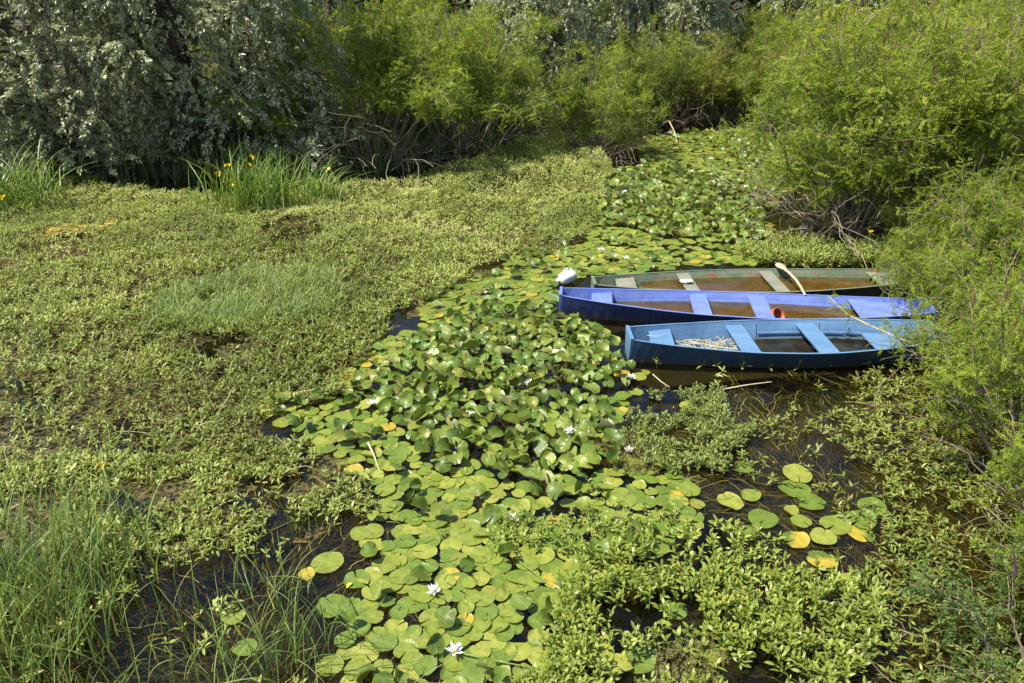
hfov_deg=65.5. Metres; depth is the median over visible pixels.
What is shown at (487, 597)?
lily pad
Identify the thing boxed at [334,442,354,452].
lily pad
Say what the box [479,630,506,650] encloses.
lily pad
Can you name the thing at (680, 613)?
lily pad
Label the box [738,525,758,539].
lily pad
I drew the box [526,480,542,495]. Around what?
lily pad
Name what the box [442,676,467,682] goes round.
lily pad
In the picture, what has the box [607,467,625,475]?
lily pad
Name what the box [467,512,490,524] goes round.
lily pad
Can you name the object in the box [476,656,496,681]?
lily pad
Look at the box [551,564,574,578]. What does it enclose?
lily pad
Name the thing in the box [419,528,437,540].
lily pad
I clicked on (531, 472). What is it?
lily pad
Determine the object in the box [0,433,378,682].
marsh herbs
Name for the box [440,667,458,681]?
lily pad
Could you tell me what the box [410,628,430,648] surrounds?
lily pad
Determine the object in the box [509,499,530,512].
lily pad
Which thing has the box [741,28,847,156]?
false indigo shrub
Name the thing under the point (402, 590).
lily pad
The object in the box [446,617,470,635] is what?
lily pad
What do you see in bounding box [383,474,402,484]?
lily pad
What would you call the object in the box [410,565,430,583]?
lily pad
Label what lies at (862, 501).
lily pad
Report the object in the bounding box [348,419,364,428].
lily pad
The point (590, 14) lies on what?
broadleaf tree
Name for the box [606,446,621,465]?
lily pad
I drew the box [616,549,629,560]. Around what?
lily pad
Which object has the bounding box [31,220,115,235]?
orange scum
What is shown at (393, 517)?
lily pad
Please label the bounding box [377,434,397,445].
lily pad
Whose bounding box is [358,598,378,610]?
lily pad
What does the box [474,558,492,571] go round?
lily pad
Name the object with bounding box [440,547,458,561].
lily pad
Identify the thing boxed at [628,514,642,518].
lily pad
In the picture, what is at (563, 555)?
lily pad
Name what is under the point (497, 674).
lily pad
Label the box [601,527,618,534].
lily pad
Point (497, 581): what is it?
lily pad
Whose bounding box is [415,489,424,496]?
lily pad
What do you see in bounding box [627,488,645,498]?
lily pad
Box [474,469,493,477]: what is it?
lily pad
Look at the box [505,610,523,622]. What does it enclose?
lily pad
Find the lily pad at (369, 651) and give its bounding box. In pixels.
[350,641,378,660]
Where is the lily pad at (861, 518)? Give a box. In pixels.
[845,509,876,528]
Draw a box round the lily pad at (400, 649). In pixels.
[393,639,418,660]
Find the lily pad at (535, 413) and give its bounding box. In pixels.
[528,409,538,418]
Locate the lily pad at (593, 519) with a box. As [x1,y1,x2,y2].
[587,514,608,526]
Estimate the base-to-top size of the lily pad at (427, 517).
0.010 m
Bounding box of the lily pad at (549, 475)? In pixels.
[539,469,554,484]
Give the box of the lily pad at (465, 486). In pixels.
[460,484,474,491]
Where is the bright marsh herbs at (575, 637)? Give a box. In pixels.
[503,514,899,682]
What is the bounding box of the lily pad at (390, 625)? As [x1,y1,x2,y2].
[384,618,407,633]
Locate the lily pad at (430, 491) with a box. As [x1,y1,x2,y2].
[423,487,443,497]
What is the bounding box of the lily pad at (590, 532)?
[589,527,604,537]
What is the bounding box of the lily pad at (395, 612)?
[389,605,407,618]
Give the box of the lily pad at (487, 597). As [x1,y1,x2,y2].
[471,590,494,605]
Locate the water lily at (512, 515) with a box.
[505,512,519,521]
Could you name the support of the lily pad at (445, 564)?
on the water
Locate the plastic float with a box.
[556,268,576,284]
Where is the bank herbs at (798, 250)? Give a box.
[738,226,927,295]
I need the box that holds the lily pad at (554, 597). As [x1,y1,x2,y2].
[538,592,560,608]
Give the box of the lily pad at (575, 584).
[562,578,579,586]
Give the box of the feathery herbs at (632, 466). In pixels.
[550,361,731,682]
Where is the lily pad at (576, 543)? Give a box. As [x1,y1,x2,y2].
[574,541,590,549]
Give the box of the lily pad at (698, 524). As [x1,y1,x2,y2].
[681,517,703,529]
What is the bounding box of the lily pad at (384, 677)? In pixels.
[372,671,393,682]
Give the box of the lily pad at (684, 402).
[679,400,703,412]
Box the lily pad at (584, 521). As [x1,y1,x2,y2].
[577,519,596,529]
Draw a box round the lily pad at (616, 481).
[603,477,622,487]
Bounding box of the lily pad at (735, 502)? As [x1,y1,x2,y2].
[717,492,743,509]
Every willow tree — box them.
[0,0,197,189]
[25,0,376,181]
[458,0,615,106]
[595,0,746,109]
[752,0,930,43]
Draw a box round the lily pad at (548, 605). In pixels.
[545,596,562,615]
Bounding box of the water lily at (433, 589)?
[426,584,439,594]
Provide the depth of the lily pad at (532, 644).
6.05 m
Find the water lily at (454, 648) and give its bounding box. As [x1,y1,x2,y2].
[445,642,463,655]
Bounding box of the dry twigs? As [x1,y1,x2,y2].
[674,336,737,349]
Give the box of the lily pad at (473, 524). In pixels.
[463,519,480,531]
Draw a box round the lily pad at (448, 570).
[437,567,459,580]
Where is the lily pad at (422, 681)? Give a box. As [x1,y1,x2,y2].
[412,679,428,682]
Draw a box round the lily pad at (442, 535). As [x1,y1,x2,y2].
[438,531,446,541]
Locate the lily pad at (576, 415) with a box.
[573,408,590,422]
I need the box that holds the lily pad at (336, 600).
[317,594,348,617]
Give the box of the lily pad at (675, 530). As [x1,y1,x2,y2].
[659,522,680,536]
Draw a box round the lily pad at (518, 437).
[515,431,527,444]
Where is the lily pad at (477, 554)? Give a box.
[470,546,492,562]
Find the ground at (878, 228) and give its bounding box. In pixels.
[0,0,1023,468]
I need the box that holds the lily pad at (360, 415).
[352,410,370,419]
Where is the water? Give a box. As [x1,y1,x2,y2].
[0,109,1023,682]
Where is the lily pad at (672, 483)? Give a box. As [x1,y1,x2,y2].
[667,476,691,490]
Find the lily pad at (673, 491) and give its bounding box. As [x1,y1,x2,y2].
[664,486,686,497]
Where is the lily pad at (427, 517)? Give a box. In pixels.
[418,508,439,520]
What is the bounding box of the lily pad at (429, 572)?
[411,563,432,580]
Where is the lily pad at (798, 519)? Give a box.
[790,514,811,527]
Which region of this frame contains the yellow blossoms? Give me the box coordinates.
[571,388,836,647]
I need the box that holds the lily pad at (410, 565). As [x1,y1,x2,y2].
[398,555,420,569]
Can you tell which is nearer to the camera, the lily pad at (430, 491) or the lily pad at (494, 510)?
the lily pad at (494, 510)
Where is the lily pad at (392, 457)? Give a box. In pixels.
[388,452,406,463]
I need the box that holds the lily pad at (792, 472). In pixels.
[783,464,812,482]
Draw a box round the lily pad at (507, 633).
[494,626,514,640]
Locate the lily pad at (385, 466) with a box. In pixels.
[381,460,400,470]
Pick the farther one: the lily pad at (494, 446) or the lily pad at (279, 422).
the lily pad at (279, 422)
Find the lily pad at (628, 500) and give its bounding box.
[616,495,636,506]
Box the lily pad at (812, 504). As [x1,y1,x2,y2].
[797,493,825,509]
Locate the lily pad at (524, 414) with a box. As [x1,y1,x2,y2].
[517,409,533,426]
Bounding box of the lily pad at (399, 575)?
[389,568,412,583]
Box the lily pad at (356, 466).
[344,463,363,474]
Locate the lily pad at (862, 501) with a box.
[857,497,886,515]
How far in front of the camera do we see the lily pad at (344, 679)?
5.74 m
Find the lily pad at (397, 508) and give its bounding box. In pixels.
[387,500,403,512]
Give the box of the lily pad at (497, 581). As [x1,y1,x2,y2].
[491,575,510,588]
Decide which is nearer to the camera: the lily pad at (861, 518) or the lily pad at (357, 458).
the lily pad at (861, 518)
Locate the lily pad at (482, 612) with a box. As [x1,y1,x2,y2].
[475,603,497,619]
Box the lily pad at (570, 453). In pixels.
[563,451,573,460]
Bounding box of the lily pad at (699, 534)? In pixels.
[678,524,700,539]
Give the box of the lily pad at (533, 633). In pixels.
[528,629,548,643]
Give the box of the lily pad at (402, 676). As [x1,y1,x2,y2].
[394,667,409,682]
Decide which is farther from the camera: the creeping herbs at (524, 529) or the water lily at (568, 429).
the water lily at (568, 429)
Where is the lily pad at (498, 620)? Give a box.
[485,614,508,632]
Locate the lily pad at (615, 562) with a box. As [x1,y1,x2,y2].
[610,560,629,570]
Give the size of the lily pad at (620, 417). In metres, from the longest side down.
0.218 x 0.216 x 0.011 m
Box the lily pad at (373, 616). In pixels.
[364,610,383,622]
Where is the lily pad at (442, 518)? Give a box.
[425,515,447,527]
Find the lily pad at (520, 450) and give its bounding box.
[512,447,528,461]
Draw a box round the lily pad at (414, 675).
[393,663,419,682]
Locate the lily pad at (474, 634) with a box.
[464,628,482,640]
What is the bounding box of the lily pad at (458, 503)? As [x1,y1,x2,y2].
[454,497,472,509]
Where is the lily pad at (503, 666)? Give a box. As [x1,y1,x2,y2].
[485,660,510,682]
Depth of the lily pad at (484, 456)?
8.08 m
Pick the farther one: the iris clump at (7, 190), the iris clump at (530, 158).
the iris clump at (530, 158)
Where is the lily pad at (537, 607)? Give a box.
[527,599,552,614]
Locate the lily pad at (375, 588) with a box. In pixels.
[370,580,388,598]
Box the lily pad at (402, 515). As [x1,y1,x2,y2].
[397,509,417,522]
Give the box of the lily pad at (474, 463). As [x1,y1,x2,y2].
[461,459,480,469]
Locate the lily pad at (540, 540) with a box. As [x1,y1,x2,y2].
[533,531,553,545]
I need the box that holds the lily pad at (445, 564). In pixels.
[439,559,457,568]
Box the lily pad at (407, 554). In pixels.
[401,546,419,557]
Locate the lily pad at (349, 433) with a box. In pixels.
[345,430,361,444]
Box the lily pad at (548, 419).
[541,412,554,421]
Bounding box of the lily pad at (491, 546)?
[485,538,507,553]
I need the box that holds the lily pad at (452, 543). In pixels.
[440,538,461,550]
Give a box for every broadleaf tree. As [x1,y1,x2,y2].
[0,0,106,52]
[159,0,245,54]
[205,0,391,56]
[346,0,519,39]
[499,0,636,47]
[653,0,799,62]
[744,0,930,26]
[862,0,1023,16]
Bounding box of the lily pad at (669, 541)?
[652,531,675,545]
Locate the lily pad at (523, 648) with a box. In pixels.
[506,643,530,660]
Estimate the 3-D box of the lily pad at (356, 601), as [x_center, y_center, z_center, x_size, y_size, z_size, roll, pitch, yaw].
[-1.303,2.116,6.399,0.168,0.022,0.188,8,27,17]
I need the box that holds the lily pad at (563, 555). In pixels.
[557,547,575,560]
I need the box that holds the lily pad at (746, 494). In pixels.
[740,489,760,500]
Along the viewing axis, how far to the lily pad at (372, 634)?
6.13 m
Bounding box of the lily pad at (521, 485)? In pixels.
[514,480,529,492]
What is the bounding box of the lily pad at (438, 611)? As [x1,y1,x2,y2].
[435,606,456,618]
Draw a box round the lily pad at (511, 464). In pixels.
[504,459,513,466]
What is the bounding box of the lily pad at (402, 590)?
[395,583,412,593]
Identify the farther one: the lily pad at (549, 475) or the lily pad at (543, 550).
the lily pad at (549, 475)
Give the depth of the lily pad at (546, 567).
6.83 m
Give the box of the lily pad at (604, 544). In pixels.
[589,538,608,556]
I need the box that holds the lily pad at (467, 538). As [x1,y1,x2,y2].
[459,531,482,545]
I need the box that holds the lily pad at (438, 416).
[429,413,444,424]
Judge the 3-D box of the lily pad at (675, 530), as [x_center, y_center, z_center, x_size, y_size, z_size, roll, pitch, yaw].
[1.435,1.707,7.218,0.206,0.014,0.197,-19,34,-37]
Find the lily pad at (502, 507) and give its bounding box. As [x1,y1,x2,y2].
[493,504,506,514]
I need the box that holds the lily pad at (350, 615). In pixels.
[340,606,355,622]
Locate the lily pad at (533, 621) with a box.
[527,613,544,628]
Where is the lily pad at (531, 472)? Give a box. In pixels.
[525,466,543,480]
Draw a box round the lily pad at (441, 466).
[435,456,451,472]
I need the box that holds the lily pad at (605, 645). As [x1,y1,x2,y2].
[578,637,613,666]
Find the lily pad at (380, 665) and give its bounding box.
[372,659,392,675]
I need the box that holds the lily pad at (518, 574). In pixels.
[505,570,528,584]
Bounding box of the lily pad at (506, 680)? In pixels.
[503,676,519,682]
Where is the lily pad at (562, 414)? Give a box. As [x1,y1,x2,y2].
[556,412,567,417]
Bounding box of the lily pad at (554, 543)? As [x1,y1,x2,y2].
[543,537,564,549]
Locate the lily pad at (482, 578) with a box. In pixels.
[471,571,489,585]
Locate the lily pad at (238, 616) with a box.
[222,607,244,624]
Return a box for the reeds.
[0,84,543,185]
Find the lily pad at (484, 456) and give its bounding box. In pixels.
[481,451,495,467]
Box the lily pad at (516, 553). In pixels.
[510,548,528,558]
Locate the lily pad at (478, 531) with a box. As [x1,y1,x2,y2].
[471,527,490,535]
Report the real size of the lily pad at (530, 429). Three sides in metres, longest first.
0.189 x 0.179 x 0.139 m
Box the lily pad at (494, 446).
[483,443,502,452]
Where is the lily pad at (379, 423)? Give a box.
[367,421,383,429]
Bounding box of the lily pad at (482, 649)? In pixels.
[470,643,490,659]
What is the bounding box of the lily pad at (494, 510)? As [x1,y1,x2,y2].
[483,503,504,523]
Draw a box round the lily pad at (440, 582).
[435,574,455,588]
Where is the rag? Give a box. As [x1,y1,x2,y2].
[680,279,692,283]
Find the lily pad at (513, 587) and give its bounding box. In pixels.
[502,578,527,595]
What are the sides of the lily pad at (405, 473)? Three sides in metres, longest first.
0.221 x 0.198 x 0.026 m
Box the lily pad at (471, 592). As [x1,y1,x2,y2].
[458,588,479,602]
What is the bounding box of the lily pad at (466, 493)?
[456,489,474,500]
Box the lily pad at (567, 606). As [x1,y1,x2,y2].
[555,590,571,607]
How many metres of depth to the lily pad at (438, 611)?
6.33 m
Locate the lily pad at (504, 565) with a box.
[491,557,511,572]
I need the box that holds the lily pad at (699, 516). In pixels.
[685,511,703,521]
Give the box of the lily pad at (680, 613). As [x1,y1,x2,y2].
[664,602,686,619]
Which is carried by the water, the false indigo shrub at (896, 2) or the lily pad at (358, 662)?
the lily pad at (358, 662)
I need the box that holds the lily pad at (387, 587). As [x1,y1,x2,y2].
[377,576,402,592]
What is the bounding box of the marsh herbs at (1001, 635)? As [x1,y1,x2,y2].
[652,355,1023,682]
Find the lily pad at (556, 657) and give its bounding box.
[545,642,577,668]
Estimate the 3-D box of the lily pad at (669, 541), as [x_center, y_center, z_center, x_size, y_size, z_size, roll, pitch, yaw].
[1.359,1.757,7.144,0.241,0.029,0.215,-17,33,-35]
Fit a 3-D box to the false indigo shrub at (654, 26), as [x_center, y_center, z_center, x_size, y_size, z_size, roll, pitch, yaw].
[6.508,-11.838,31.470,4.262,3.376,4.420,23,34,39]
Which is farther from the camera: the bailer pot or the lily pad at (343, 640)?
the bailer pot
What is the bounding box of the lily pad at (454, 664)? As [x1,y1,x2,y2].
[443,653,464,670]
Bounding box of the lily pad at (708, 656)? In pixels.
[700,643,727,661]
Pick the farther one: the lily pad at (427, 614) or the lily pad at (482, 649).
the lily pad at (427, 614)
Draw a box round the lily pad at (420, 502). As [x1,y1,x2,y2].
[409,496,428,511]
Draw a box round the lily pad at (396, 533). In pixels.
[391,524,412,538]
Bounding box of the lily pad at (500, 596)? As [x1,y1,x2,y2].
[494,587,509,600]
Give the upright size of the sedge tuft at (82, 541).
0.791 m
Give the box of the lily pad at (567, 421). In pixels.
[556,417,572,432]
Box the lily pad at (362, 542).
[359,535,380,547]
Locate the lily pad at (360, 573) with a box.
[343,569,369,587]
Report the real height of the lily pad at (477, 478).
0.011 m
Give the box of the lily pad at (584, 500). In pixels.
[575,496,593,513]
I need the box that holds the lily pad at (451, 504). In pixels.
[439,500,454,508]
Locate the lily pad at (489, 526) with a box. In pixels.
[486,519,507,532]
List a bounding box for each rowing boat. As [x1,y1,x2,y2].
[559,286,937,323]
[591,268,923,297]
[625,318,946,367]
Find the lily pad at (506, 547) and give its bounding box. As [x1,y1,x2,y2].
[498,542,515,556]
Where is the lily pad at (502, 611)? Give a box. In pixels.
[497,602,515,617]
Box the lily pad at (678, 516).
[669,513,682,523]
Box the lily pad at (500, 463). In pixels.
[495,457,509,471]
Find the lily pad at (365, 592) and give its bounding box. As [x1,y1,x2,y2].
[361,582,386,599]
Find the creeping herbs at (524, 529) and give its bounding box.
[439,478,692,554]
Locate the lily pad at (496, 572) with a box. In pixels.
[484,567,504,583]
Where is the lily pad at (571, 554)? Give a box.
[569,548,594,563]
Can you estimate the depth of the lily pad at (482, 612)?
6.33 m
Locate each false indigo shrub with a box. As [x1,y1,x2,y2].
[0,26,37,87]
[188,0,368,117]
[194,0,513,189]
[321,0,493,116]
[332,0,500,137]
[341,0,586,176]
[501,8,597,90]
[517,35,683,164]
[550,0,635,89]
[580,15,686,135]
[622,13,740,131]
[633,3,720,48]
[666,0,738,66]
[668,27,777,131]
[697,0,1023,267]
[706,19,812,124]
[711,0,807,91]
[732,0,818,74]
[734,0,816,50]
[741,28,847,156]
[742,0,899,111]
[754,0,1023,227]
[761,0,951,132]
[795,0,916,41]
[798,0,1009,157]
[812,0,1022,50]
[815,175,1023,349]
[824,521,1023,682]
[844,225,1023,461]
[845,254,1023,541]
[862,0,1023,67]
[865,158,979,243]
[865,215,1006,304]
[868,0,1023,211]
[896,142,1023,310]
[910,0,1021,37]
[943,98,1023,218]
[944,0,1023,146]
[960,403,1023,622]
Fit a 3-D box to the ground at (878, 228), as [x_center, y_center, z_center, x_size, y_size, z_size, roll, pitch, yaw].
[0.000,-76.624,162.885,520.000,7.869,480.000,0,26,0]
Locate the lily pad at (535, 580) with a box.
[531,572,546,582]
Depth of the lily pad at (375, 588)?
6.44 m
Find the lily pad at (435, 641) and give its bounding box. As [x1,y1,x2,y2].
[426,633,444,654]
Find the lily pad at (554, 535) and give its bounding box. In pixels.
[549,532,568,550]
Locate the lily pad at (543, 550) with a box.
[537,541,552,552]
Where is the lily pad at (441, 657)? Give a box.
[435,645,465,662]
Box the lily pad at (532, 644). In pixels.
[523,638,542,654]
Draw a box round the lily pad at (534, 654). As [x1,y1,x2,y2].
[527,647,549,666]
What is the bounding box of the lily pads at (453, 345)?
[251,125,800,637]
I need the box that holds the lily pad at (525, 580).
[518,575,539,590]
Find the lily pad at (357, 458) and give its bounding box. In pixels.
[347,455,365,464]
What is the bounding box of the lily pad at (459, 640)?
[450,634,470,648]
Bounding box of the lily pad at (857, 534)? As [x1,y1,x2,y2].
[847,525,874,541]
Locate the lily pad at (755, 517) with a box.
[748,509,778,527]
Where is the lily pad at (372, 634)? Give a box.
[365,626,385,642]
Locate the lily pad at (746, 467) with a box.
[734,461,752,473]
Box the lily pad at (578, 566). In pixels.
[575,563,595,574]
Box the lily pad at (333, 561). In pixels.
[311,552,343,572]
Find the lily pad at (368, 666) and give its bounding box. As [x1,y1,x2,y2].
[356,662,375,679]
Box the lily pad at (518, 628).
[508,621,523,634]
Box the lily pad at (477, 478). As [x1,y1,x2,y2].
[466,475,488,485]
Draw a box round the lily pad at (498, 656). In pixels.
[492,641,516,661]
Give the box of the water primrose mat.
[0,133,613,483]
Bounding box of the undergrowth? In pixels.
[6,66,1023,332]
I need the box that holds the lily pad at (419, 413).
[412,407,427,421]
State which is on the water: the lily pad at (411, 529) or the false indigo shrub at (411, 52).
the lily pad at (411, 529)
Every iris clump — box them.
[0,137,119,221]
[88,459,113,484]
[175,134,336,217]
[197,203,228,228]
[283,152,380,206]
[466,131,572,161]
[815,229,903,268]
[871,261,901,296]
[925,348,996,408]
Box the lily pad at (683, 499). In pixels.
[669,495,688,505]
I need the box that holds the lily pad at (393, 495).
[386,488,403,499]
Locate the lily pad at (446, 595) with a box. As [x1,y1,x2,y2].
[430,588,452,604]
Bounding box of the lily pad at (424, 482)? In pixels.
[409,477,431,489]
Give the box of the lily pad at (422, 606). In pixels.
[416,600,438,609]
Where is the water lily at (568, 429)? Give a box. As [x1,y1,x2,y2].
[564,426,573,432]
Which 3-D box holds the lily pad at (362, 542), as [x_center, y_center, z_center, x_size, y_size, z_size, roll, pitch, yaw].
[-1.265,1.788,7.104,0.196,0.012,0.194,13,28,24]
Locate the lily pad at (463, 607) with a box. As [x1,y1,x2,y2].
[457,600,474,613]
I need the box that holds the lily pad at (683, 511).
[680,506,695,515]
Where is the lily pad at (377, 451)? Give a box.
[361,448,382,456]
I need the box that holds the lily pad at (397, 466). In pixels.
[389,463,405,474]
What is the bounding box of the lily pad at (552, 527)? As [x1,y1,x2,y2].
[540,524,558,536]
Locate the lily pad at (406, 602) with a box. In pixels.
[395,596,420,613]
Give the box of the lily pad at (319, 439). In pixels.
[313,434,332,444]
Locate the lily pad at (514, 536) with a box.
[504,524,520,537]
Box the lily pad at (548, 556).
[535,547,554,563]
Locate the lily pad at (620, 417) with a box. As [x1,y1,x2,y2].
[605,413,623,423]
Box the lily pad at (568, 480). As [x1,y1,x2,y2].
[562,474,576,485]
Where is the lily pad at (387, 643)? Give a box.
[371,631,397,651]
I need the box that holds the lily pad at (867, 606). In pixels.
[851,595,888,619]
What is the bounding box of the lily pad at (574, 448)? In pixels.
[560,446,576,456]
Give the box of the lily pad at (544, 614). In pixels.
[537,608,559,628]
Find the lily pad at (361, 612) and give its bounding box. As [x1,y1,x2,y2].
[347,607,368,624]
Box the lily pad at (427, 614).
[419,608,443,625]
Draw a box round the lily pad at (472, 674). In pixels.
[456,667,483,682]
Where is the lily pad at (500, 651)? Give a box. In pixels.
[489,648,504,663]
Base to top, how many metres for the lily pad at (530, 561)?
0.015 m
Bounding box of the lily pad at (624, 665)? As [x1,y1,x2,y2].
[604,653,632,675]
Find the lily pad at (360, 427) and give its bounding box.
[356,423,374,431]
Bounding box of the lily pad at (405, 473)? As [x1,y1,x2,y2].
[395,470,413,483]
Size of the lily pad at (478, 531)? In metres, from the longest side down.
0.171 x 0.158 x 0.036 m
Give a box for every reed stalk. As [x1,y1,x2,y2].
[367,442,379,469]
[462,653,539,668]
[517,559,557,593]
[723,381,771,389]
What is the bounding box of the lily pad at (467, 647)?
[456,644,470,657]
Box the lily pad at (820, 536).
[810,527,836,544]
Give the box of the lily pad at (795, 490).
[778,480,811,496]
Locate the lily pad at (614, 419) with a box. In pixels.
[604,409,618,423]
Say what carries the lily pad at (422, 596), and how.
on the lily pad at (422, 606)
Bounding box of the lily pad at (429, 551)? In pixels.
[412,544,436,558]
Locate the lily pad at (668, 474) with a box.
[665,469,683,478]
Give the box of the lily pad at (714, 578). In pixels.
[706,571,723,585]
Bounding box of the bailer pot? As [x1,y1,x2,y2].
[770,307,784,317]
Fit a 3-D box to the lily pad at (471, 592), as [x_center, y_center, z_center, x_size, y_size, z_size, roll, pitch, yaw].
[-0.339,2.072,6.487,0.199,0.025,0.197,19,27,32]
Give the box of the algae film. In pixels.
[0,148,610,549]
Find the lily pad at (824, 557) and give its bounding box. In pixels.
[806,550,838,567]
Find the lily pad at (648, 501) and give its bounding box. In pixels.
[637,495,655,507]
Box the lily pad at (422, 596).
[408,583,435,602]
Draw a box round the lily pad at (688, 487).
[679,482,700,495]
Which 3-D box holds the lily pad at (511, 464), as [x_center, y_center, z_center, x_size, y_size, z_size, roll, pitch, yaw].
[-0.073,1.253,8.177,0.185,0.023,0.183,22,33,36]
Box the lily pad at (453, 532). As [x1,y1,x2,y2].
[445,527,465,540]
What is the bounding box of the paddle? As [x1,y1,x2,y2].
[775,263,805,294]
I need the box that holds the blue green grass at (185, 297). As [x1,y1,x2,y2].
[133,252,373,333]
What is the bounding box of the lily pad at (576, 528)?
[568,524,586,535]
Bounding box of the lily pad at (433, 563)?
[419,558,438,571]
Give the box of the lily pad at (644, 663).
[620,646,655,673]
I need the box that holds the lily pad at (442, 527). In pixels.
[436,521,451,537]
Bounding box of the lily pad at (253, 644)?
[232,638,256,655]
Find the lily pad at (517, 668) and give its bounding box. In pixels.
[512,663,531,675]
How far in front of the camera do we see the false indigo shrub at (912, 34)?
17.16 m
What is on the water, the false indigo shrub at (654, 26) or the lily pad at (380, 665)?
the lily pad at (380, 665)
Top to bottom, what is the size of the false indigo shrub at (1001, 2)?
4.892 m
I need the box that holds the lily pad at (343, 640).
[333,630,355,647]
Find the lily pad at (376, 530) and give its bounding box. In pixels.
[362,523,383,538]
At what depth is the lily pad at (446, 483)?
7.88 m
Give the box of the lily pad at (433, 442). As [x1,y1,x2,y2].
[430,438,443,455]
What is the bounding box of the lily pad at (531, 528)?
[526,523,544,538]
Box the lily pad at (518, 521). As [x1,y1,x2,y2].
[501,519,521,526]
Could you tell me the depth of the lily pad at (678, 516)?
7.40 m
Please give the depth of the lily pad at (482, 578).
6.66 m
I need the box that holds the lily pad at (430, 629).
[424,621,444,635]
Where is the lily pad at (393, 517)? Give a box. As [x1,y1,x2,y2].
[389,510,400,520]
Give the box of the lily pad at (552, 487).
[546,481,565,499]
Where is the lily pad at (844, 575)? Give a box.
[834,573,863,592]
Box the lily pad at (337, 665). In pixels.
[316,655,343,676]
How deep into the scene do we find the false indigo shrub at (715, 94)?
24.43 m
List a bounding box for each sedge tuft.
[0,412,227,682]
[0,432,174,669]
[0,513,223,682]
[17,291,61,314]
[61,601,208,682]
[135,569,453,682]
[163,558,394,682]
[217,532,326,625]
[280,487,358,537]
[326,183,438,205]
[349,274,416,306]
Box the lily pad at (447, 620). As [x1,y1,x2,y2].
[437,609,454,627]
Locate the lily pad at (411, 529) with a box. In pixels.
[404,519,426,534]
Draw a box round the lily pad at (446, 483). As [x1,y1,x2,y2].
[435,476,455,488]
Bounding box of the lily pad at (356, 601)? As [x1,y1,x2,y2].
[345,597,360,613]
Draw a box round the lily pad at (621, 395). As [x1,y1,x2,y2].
[614,391,631,399]
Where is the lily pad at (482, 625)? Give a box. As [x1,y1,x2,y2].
[462,615,490,632]
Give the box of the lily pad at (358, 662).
[344,658,370,681]
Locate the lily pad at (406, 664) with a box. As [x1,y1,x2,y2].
[401,651,423,669]
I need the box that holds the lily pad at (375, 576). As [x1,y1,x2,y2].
[358,567,382,583]
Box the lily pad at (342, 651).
[336,645,353,659]
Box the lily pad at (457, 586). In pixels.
[444,572,468,590]
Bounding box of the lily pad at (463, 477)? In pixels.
[456,475,472,484]
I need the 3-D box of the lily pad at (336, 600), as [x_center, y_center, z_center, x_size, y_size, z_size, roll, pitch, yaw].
[-1.434,2.115,6.386,0.245,0.013,0.267,-20,32,-36]
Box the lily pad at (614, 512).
[599,508,618,521]
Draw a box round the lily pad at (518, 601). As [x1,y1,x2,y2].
[510,591,531,609]
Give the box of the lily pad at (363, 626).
[347,619,370,636]
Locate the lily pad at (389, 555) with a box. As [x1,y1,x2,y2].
[380,548,399,559]
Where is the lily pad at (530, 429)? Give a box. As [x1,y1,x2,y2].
[526,427,540,436]
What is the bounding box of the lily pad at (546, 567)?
[538,557,563,572]
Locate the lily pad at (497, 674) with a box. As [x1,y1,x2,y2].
[483,659,507,682]
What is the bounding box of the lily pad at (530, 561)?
[516,553,539,569]
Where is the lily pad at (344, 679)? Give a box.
[340,671,362,682]
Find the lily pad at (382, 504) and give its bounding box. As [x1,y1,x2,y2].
[374,498,396,511]
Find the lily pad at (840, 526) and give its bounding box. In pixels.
[819,514,851,534]
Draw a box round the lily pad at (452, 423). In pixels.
[446,417,459,428]
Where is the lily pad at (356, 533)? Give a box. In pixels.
[350,526,371,540]
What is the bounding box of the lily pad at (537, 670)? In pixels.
[535,663,547,676]
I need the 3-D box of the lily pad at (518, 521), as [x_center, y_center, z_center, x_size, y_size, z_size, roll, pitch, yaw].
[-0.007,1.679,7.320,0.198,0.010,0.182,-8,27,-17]
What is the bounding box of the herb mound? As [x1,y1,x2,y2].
[620,380,756,474]
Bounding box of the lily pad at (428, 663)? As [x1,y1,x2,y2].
[413,655,436,675]
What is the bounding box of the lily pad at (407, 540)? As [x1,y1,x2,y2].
[394,534,416,547]
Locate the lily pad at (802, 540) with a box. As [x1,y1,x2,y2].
[782,531,809,547]
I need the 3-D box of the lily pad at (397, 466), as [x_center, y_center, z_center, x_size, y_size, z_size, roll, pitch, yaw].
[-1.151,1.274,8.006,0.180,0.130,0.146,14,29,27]
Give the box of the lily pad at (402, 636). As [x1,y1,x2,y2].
[393,629,409,647]
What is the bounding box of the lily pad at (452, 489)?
[444,487,463,498]
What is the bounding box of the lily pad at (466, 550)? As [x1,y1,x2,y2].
[462,543,481,555]
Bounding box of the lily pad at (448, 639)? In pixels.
[425,633,452,653]
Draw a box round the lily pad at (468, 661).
[462,652,489,672]
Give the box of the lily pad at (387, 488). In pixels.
[374,483,394,495]
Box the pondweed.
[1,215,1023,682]
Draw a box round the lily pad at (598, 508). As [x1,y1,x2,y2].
[582,505,600,515]
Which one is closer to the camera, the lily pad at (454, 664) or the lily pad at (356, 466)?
the lily pad at (454, 664)
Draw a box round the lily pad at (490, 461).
[485,454,501,470]
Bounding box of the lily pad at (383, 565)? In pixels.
[372,558,396,573]
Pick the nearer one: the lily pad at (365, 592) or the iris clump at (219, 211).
the lily pad at (365, 592)
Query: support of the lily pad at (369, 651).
on the water
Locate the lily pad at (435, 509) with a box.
[430,500,446,514]
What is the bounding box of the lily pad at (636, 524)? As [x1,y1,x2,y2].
[631,519,645,538]
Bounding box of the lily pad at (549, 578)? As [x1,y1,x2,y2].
[542,572,564,587]
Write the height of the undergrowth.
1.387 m
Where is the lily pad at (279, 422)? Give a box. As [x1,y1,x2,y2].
[272,417,290,426]

